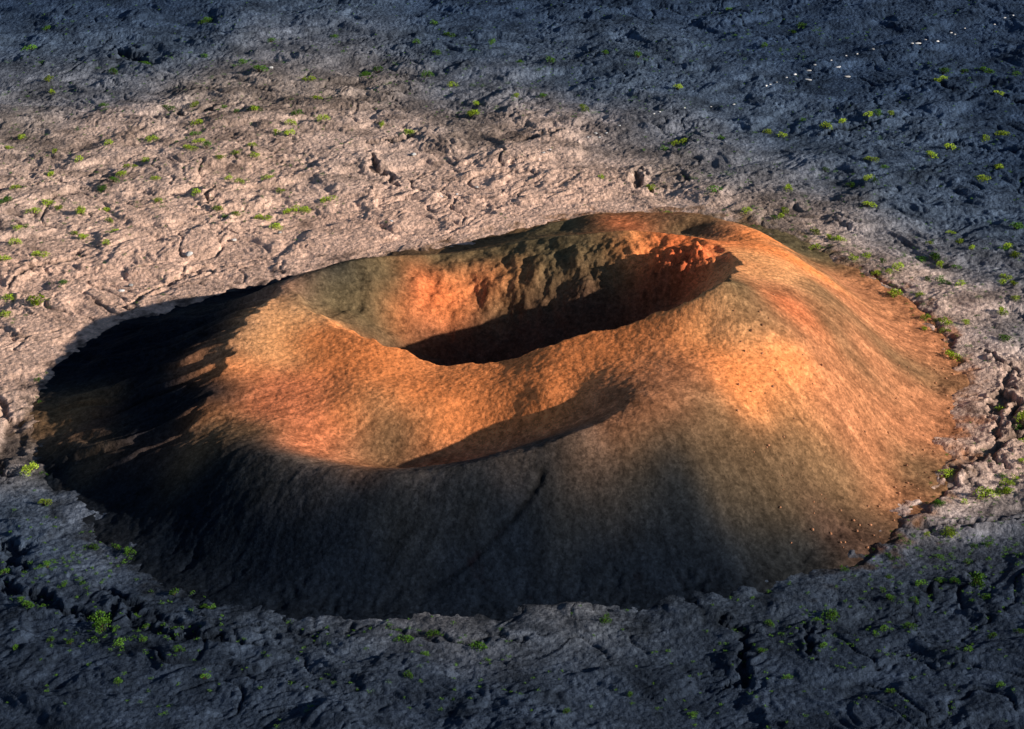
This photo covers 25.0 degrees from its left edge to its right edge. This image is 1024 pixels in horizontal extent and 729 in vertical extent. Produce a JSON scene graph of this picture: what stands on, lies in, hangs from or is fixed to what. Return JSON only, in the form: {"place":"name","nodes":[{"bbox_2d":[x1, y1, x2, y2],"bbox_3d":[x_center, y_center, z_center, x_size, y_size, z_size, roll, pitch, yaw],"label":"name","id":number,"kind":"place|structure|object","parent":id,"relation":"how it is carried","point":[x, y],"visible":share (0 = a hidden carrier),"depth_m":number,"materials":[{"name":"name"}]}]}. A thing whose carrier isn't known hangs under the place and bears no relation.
{"place":"outdoors","nodes":[
{"label":"outdoors","id":0,"kind":"place"},
{"bbox_2d":[0,0,1023,728],"bbox_3d":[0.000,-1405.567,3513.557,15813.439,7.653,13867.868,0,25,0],"label":"ground","id":1,"kind":"structure","parent":0,"point":[498,158],"depth_m":647.98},
{"bbox_2d":[0,310,11,316],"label":"shrub","id":2,"kind":"object","parent":1,"relation":"on","point":[4,313],"visible":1,"depth_m":590.82,"materials":[{"name":"green plant"}]},
{"bbox_2d":[0,255,11,260],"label":"shrub","id":3,"kind":"object","parent":1,"relation":"on","point":[7,256],"visible":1,"depth_m":621.39,"materials":[{"name":"green plant"}]},
{"bbox_2d":[0,293,13,301],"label":"shrub","id":4,"kind":"object","parent":1,"relation":"on","point":[11,296],"visible":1,"depth_m":600.73,"materials":[{"name":"green plant"}]},
{"bbox_2d":[8,237,21,243],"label":"shrub","id":5,"kind":"object","parent":1,"relation":"on","point":[16,241],"visible":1,"depth_m":631.84,"materials":[{"name":"green plant"}]},
{"bbox_2d":[21,600,34,607],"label":"shrub","id":6,"kind":"object","parent":1,"relation":"on","point":[29,604],"visible":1,"depth_m":459.53,"materials":[{"name":"green plant"}]},
{"bbox_2d":[22,44,36,49],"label":"shrub","id":7,"kind":"object","parent":1,"relation":"on","point":[33,46],"visible":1,"depth_m":792.03,"materials":[{"name":"green plant"}]},
{"bbox_2d":[21,462,38,475],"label":"shrub","id":8,"kind":"object","parent":1,"relation":"on","point":[31,467],"visible":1,"depth_m":512.23,"materials":[{"name":"green plant"}]},
{"bbox_2d":[25,207,42,213],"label":"shrub","id":9,"kind":"object","parent":1,"relation":"on","point":[34,209],"visible":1,"depth_m":652.68,"materials":[{"name":"green plant"}]},
{"bbox_2d":[26,293,46,305],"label":"shrub","id":10,"kind":"object","parent":1,"relation":"on","point":[36,302],"visible":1,"depth_m":596.51,"materials":[{"name":"green plant"}]},
{"bbox_2d":[31,250,49,256],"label":"shrub","id":11,"kind":"object","parent":1,"relation":"on","point":[33,253],"visible":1,"depth_m":625.50,"materials":[{"name":"green plant"}]},
{"bbox_2d":[39,498,51,505],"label":"shrub","id":12,"kind":"object","parent":1,"relation":"on","point":[44,501],"visible":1,"depth_m":499.52,"materials":[{"name":"green plant"}]},
{"bbox_2d":[40,199,54,205],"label":"shrub","id":13,"kind":"object","parent":1,"relation":"on","point":[50,202],"visible":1,"depth_m":659.42,"materials":[{"name":"green plant"}]},
{"bbox_2d":[74,155,82,161],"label":"shrub","id":14,"kind":"object","parent":1,"relation":"on","point":[80,157],"visible":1,"depth_m":691.22,"materials":[{"name":"green plant"}]},
{"bbox_2d":[75,205,85,212],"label":"shrub","id":15,"kind":"object","parent":1,"relation":"on","point":[79,208],"visible":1,"depth_m":652.33,"materials":[{"name":"green plant"}]},
{"bbox_2d":[89,544,99,549],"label":"shrub","id":16,"kind":"object","parent":1,"relation":"on","point":[96,547],"visible":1,"depth_m":483.03,"materials":[{"name":"green plant"}]},
{"bbox_2d":[89,609,112,622],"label":"shrub","id":17,"kind":"object","parent":1,"relation":"on","point":[100,612],"visible":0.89,"depth_m":457.87,"materials":[{"name":"green plant"}]},
{"bbox_2d":[92,617,111,633],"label":"shrub","id":18,"kind":"object","parent":1,"relation":"on","point":[100,621],"visible":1,"depth_m":452.95,"materials":[{"name":"green plant"}]},
{"bbox_2d":[97,185,107,190],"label":"shrub","id":19,"kind":"object","parent":1,"relation":"on","point":[100,188],"visible":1,"depth_m":670.15,"materials":[{"name":"green plant"}]},
{"bbox_2d":[107,67,116,73],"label":"shrub","id":20,"kind":"object","parent":1,"relation":"on","point":[114,70],"visible":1,"depth_m":768.90,"materials":[{"name":"green plant"}]},
{"bbox_2d":[112,637,125,645],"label":"shrub","id":21,"kind":"object","parent":1,"relation":"on","point":[119,643],"visible":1,"depth_m":448.25,"materials":[{"name":"green plant"}]},
{"bbox_2d":[123,546,136,556],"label":"shrub","id":22,"kind":"object","parent":1,"relation":"on","point":[127,549],"visible":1,"depth_m":480.54,"materials":[{"name":"green plant"}]},
{"bbox_2d":[123,163,137,167],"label":"shrub","id":23,"kind":"object","parent":1,"relation":"on","point":[126,165],"visible":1,"depth_m":685.31,"materials":[{"name":"green plant"}]},
{"bbox_2d":[145,135,157,141],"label":"shrub","id":24,"kind":"object","parent":1,"relation":"on","point":[152,138],"visible":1,"depth_m":708.19,"materials":[{"name":"green plant"}]},
{"bbox_2d":[168,588,178,595],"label":"shrub","id":25,"kind":"object","parent":1,"relation":"on","point":[171,592],"visible":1,"depth_m":465.49,"materials":[{"name":"green plant"}]},
{"bbox_2d":[172,644,185,651],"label":"shrub","id":26,"kind":"object","parent":1,"relation":"on","point":[178,648],"visible":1,"depth_m":445.15,"materials":[{"name":"green plant"}]},
{"bbox_2d":[183,144,198,149],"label":"shrub","id":27,"kind":"object","parent":1,"relation":"on","point":[187,146],"visible":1,"depth_m":696.75,"materials":[{"name":"green plant"}]},
{"bbox_2d":[189,131,200,135],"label":"shrub","id":28,"kind":"object","parent":1,"relation":"on","point":[196,133],"visible":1,"depth_m":711.42,"materials":[{"name":"green plant"}]},
{"bbox_2d":[190,119,203,125],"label":"shrub","id":29,"kind":"object","parent":1,"relation":"on","point":[192,122],"visible":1,"depth_m":720.00,"materials":[{"name":"green plant"}]},
{"bbox_2d":[200,673,210,678],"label":"shrub","id":30,"kind":"object","parent":1,"relation":"on","point":[202,675],"visible":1,"depth_m":439.21,"materials":[{"name":"green plant"}]},
{"bbox_2d":[202,140,210,147],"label":"shrub","id":31,"kind":"object","parent":1,"relation":"on","point":[207,143],"visible":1,"depth_m":698.20,"materials":[{"name":"green plant"}]},
{"bbox_2d":[253,64,268,71],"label":"shrub","id":32,"kind":"object","parent":1,"relation":"on","point":[257,67],"visible":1,"depth_m":766.42,"materials":[{"name":"green plant"}]},
{"bbox_2d":[254,214,271,220],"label":"shrub","id":33,"kind":"object","parent":1,"relation":"on","point":[259,216],"visible":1,"depth_m":651.55,"materials":[{"name":"green plant"}]},
{"bbox_2d":[269,223,282,229],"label":"shrub","id":34,"kind":"object","parent":1,"relation":"on","point":[277,225],"visible":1,"depth_m":645.71,"materials":[{"name":"green plant"}]},
{"bbox_2d":[284,129,295,135],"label":"shrub","id":35,"kind":"object","parent":1,"relation":"on","point":[287,132],"visible":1,"depth_m":711.27,"materials":[{"name":"green plant"}]},
{"bbox_2d":[284,118,296,124],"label":"shrub","id":36,"kind":"object","parent":1,"relation":"on","point":[291,123],"visible":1,"depth_m":719.88,"materials":[{"name":"green plant"}]},
{"bbox_2d":[291,109,302,114],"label":"shrub","id":37,"kind":"object","parent":1,"relation":"on","point":[294,112],"visible":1,"depth_m":725.28,"materials":[{"name":"green plant"}]},
{"bbox_2d":[292,204,303,212],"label":"shrub","id":38,"kind":"object","parent":1,"relation":"on","point":[296,209],"visible":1,"depth_m":656.51,"materials":[{"name":"green plant"}]},
{"bbox_2d":[301,75,316,80],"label":"shrub","id":39,"kind":"object","parent":1,"relation":"on","point":[308,77],"visible":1,"depth_m":759.44,"materials":[{"name":"green plant"}]},
{"bbox_2d":[316,114,329,119],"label":"shrub","id":40,"kind":"object","parent":1,"relation":"on","point":[324,116],"visible":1,"depth_m":722.45,"materials":[{"name":"green plant"}]},
{"bbox_2d":[320,195,335,202],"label":"shrub","id":41,"kind":"object","parent":1,"relation":"on","point":[323,200],"visible":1,"depth_m":661.65,"materials":[{"name":"green plant"}]},
{"bbox_2d":[359,70,368,75],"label":"shrub","id":42,"kind":"object","parent":1,"relation":"on","point":[364,73],"visible":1,"depth_m":765.34,"materials":[{"name":"green plant"}]},
{"bbox_2d":[372,66,383,71],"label":"shrub","id":43,"kind":"object","parent":1,"relation":"on","point":[378,68],"visible":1,"depth_m":773.02,"materials":[{"name":"green plant"}]},
{"bbox_2d":[395,634,414,642],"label":"shrub","id":44,"kind":"object","parent":1,"relation":"on","point":[399,636],"visible":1,"depth_m":450.87,"materials":[{"name":"green plant"}]},
{"bbox_2d":[403,669,412,678],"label":"shrub","id":45,"kind":"object","parent":1,"relation":"on","point":[409,673],"visible":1,"depth_m":438.13,"materials":[{"name":"green plant"}]},
{"bbox_2d":[402,129,415,135],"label":"shrub","id":46,"kind":"object","parent":1,"relation":"on","point":[407,130],"visible":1,"depth_m":714.99,"materials":[{"name":"green plant"}]},
{"bbox_2d":[420,70,433,77],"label":"shrub","id":47,"kind":"object","parent":1,"relation":"on","point":[430,73],"visible":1,"depth_m":767.16,"materials":[{"name":"green plant"}]},
{"bbox_2d":[425,629,440,637],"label":"shrub","id":48,"kind":"object","parent":1,"relation":"on","point":[431,632],"visible":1,"depth_m":452.05,"materials":[{"name":"green plant"}]},
{"bbox_2d":[442,32,455,36],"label":"shrub","id":49,"kind":"object","parent":1,"relation":"on","point":[447,33],"visible":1,"depth_m":809.32,"materials":[{"name":"green plant"}]},
{"bbox_2d":[447,81,457,86],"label":"shrub","id":50,"kind":"object","parent":1,"relation":"on","point":[451,84],"visible":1,"depth_m":757.97,"materials":[{"name":"green plant"}]},
{"bbox_2d":[468,640,487,650],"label":"shrub","id":51,"kind":"object","parent":1,"relation":"on","point":[479,646],"visible":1,"depth_m":448.22,"materials":[{"name":"green plant"}]},
{"bbox_2d":[18,211,969,621],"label":"cinder cone","id":52,"kind":"object","parent":1,"relation":"on","point":[500,427],"visible":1,"depth_m":503.74,"materials":[{"name":"brown soil"}]},
{"bbox_2d":[887,288,902,297],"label":"shrub","id":53,"kind":"object","parent":52,"relation":"on","point":[895,293],"visible":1,"depth_m":600.32,"materials":[{"name":"green plant"}]},
{"bbox_2d":[920,314,930,319],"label":"shrub","id":54,"kind":"object","parent":52,"relation":"on","point":[926,316],"visible":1,"depth_m":588.59,"materials":[{"name":"green plant"}]},
{"bbox_2d":[938,468,955,476],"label":"shrub","id":55,"kind":"object","parent":52,"relation":"on","point":[945,472],"visible":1,"depth_m":513.01,"materials":[{"name":"green plant"}]},
{"bbox_2d":[0,1,1023,728],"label":"ground cover","id":56,"kind":"object","parent":1,"relation":"on","point":[506,217],"visible":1,"depth_m":490.04,"materials":[{"name":"green plant"}]},
{"bbox_2d":[546,56,555,62],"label":"shrub","id":57,"kind":"object","parent":1,"relation":"on","point":[548,58],"visible":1,"depth_m":773.56,"materials":[{"name":"green plant"}]},
{"bbox_2d":[578,103,589,110],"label":"shrub","id":58,"kind":"object","parent":1,"relation":"on","point":[581,107],"visible":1,"depth_m":731.08,"materials":[{"name":"green plant"}]},
{"bbox_2d":[600,613,611,625],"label":"shrub","id":59,"kind":"object","parent":1,"relation":"on","point":[605,619],"visible":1,"depth_m":455.86,"materials":[{"name":"green plant"}]},
{"bbox_2d":[634,50,641,57],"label":"shrub","id":60,"kind":"object","parent":1,"relation":"on","point":[638,54],"visible":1,"depth_m":775.51,"materials":[{"name":"green plant"}]},
{"bbox_2d":[646,183,656,191],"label":"shrub","id":61,"kind":"object","parent":1,"relation":"on","point":[650,188],"visible":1,"depth_m":672.58,"materials":[{"name":"green plant"}]},
{"bbox_2d":[673,83,682,89],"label":"shrub","id":62,"kind":"object","parent":1,"relation":"on","point":[677,86],"visible":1,"depth_m":751.04,"materials":[{"name":"green plant"}]},
{"bbox_2d":[686,711,698,718],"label":"shrub","id":63,"kind":"object","parent":1,"relation":"on","point":[693,712],"visible":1,"depth_m":429.68,"materials":[{"name":"green plant"}]},
{"bbox_2d":[706,185,723,191],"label":"shrub","id":64,"kind":"object","parent":1,"relation":"on","point":[712,189],"visible":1,"depth_m":664.95,"materials":[{"name":"green plant"}]},
{"bbox_2d":[764,619,774,627],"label":"shrub","id":65,"kind":"object","parent":1,"relation":"on","point":[770,623],"visible":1,"depth_m":456.05,"materials":[{"name":"green plant"}]},
{"bbox_2d":[809,243,820,249],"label":"shrub","id":66,"kind":"object","parent":1,"relation":"on","point":[817,246],"visible":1,"depth_m":629.74,"materials":[{"name":"green plant"}]},
{"bbox_2d":[810,227,820,234],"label":"shrub","id":67,"kind":"object","parent":1,"relation":"on","point":[817,231],"visible":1,"depth_m":640.81,"materials":[{"name":"green plant"}]},
{"bbox_2d":[819,121,832,129],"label":"shrub","id":68,"kind":"object","parent":1,"relation":"on","point":[829,125],"visible":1,"depth_m":717.58,"materials":[{"name":"green plant"}]},
{"bbox_2d":[821,608,839,621],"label":"shrub","id":69,"kind":"object","parent":1,"relation":"on","point":[831,614],"visible":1,"depth_m":458.05,"materials":[{"name":"green plant"}]},
{"bbox_2d":[848,252,857,260],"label":"shrub","id":70,"kind":"object","parent":1,"relation":"on","point":[852,254],"visible":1,"depth_m":622.59,"materials":[{"name":"green plant"}]},
{"bbox_2d":[863,174,872,179],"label":"shrub","id":71,"kind":"object","parent":1,"relation":"on","point":[865,177],"visible":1,"depth_m":674.30,"materials":[{"name":"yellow plant"}]},
{"bbox_2d":[861,201,876,206],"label":"shrub","id":72,"kind":"object","parent":1,"relation":"on","point":[865,203],"visible":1,"depth_m":657.93,"materials":[{"name":"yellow plant"}]},
{"bbox_2d":[863,156,879,161],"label":"shrub","id":73,"kind":"object","parent":1,"relation":"on","point":[869,157],"visible":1,"depth_m":688.55,"materials":[{"name":"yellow plant"}]},
{"bbox_2d":[872,109,880,116],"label":"shrub","id":74,"kind":"object","parent":1,"relation":"on","point":[878,111],"visible":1,"depth_m":725.07,"materials":[{"name":"green plant"}]},
{"bbox_2d":[878,624,888,631],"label":"shrub","id":75,"kind":"object","parent":1,"relation":"on","point":[884,626],"visible":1,"depth_m":453.95,"materials":[{"name":"green plant"}]},
{"bbox_2d":[891,262,903,270],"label":"shrub","id":76,"kind":"object","parent":1,"relation":"on","point":[899,264],"visible":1,"depth_m":616.65,"materials":[{"name":"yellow plant"}]},
{"bbox_2d":[903,622,917,628],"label":"shrub","id":77,"kind":"object","parent":1,"relation":"on","point":[908,624],"visible":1,"depth_m":453.82,"materials":[{"name":"green plant"}]},
{"bbox_2d":[915,256,927,262],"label":"shrub","id":78,"kind":"object","parent":1,"relation":"on","point":[922,257],"visible":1,"depth_m":626.43,"materials":[{"name":"green plant"}]},
{"bbox_2d":[915,579,927,584],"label":"shrub","id":79,"kind":"object","parent":1,"relation":"on","point":[919,581],"visible":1,"depth_m":470.60,"materials":[{"name":"green plant"}]},
{"bbox_2d":[926,150,937,158],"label":"shrub","id":80,"kind":"object","parent":1,"relation":"on","point":[929,153],"visible":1,"depth_m":695.75,"materials":[{"name":"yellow plant"}]},
{"bbox_2d":[929,252,940,260],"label":"shrub","id":81,"kind":"object","parent":1,"relation":"on","point":[935,255],"visible":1,"depth_m":625.24,"materials":[{"name":"green plant"}]},
{"bbox_2d":[939,67,948,73],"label":"shrub","id":82,"kind":"object","parent":1,"relation":"on","point":[945,70],"visible":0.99,"depth_m":766.84,"materials":[{"name":"green plant"}]},
{"bbox_2d":[939,327,949,332],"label":"shrub","id":83,"kind":"object","parent":1,"relation":"on","point":[944,329],"visible":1,"depth_m":581.20,"materials":[{"name":"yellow plant"}]},
{"bbox_2d":[940,316,951,324],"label":"shrub","id":84,"kind":"object","parent":1,"relation":"on","point":[948,322],"visible":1,"depth_m":585.05,"materials":[{"name":"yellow plant"}]},
{"bbox_2d":[939,525,959,537],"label":"shrub","id":85,"kind":"object","parent":1,"relation":"on","point":[947,530],"visible":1,"depth_m":488.67,"materials":[{"name":"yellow plant"}]},
{"bbox_2d":[944,143,954,149],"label":"shrub","id":86,"kind":"object","parent":1,"relation":"on","point":[946,145],"visible":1,"depth_m":701.86,"materials":[{"name":"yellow plant"}]},
{"bbox_2d":[945,350,962,361],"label":"shrub","id":87,"kind":"object","parent":1,"relation":"on","point":[951,353],"visible":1,"depth_m":567.46,"materials":[{"name":"green plant"}]},
{"bbox_2d":[950,576,960,583],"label":"shrub","id":88,"kind":"object","parent":1,"relation":"on","point":[956,580],"visible":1,"depth_m":470.72,"materials":[{"name":"green plant"}]},
{"bbox_2d":[955,280,965,285],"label":"shrub","id":89,"kind":"object","parent":1,"relation":"on","point":[962,283],"visible":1,"depth_m":606.69,"materials":[{"name":"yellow plant"}]},
{"bbox_2d":[967,570,986,585],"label":"shrub","id":90,"kind":"object","parent":1,"relation":"on","point":[978,580],"visible":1,"depth_m":469.83,"materials":[{"name":"green plant"}]},
{"bbox_2d":[977,175,990,182],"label":"shrub","id":91,"kind":"object","parent":1,"relation":"on","point":[984,177],"visible":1,"depth_m":674.26,"materials":[{"name":"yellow plant"}]},
{"bbox_2d":[973,486,995,499],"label":"shrub","id":92,"kind":"object","parent":1,"relation":"on","point":[983,493],"visible":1,"depth_m":503.69,"materials":[{"name":"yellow plant"}]},
{"bbox_2d":[980,593,990,600],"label":"shrub","id":93,"kind":"object","parent":1,"relation":"on","point":[988,595],"visible":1,"depth_m":465.48,"materials":[{"name":"green plant"}]},
{"bbox_2d":[998,306,1008,315],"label":"shrub","id":94,"kind":"object","parent":1,"relation":"on","point":[1000,311],"visible":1,"depth_m":591.85,"materials":[{"name":"green plant"}]},
{"bbox_2d":[998,487,1009,493],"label":"shrub","id":95,"kind":"object","parent":1,"relation":"on","point":[1004,491],"visible":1,"depth_m":505.82,"materials":[{"name":"green plant"}]},
{"bbox_2d":[997,334,1012,341],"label":"shrub","id":96,"kind":"object","parent":1,"relation":"on","point":[1005,337],"visible":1,"depth_m":576.09,"materials":[{"name":"green plant"}]},
{"bbox_2d":[999,273,1012,278],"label":"shrub","id":97,"kind":"object","parent":1,"relation":"on","point":[1006,277],"visible":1,"depth_m":613.89,"materials":[{"name":"green plant"}]},
{"bbox_2d":[999,478,1014,485],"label":"shrub","id":98,"kind":"object","parent":1,"relation":"on","point":[1007,481],"visible":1,"depth_m":509.95,"materials":[{"name":"green plant"}]},
{"bbox_2d":[1009,222,1023,229],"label":"shrub","id":99,"kind":"object","parent":1,"relation":"on","point":[1017,224],"visible":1,"depth_m":643.82,"materials":[{"name":"green plant"}]},
{"bbox_2d":[1012,424,1023,429],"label":"shrub","id":100,"kind":"object","parent":1,"relation":"on","point":[1018,426],"visible":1,"depth_m":532.66,"materials":[{"name":"green plant"}]},
{"bbox_2d":[1014,410,1023,423],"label":"shrub","id":101,"kind":"object","parent":1,"relation":"on","point":[1021,414],"visible":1,"depth_m":534.73,"materials":[{"name":"green plant"}]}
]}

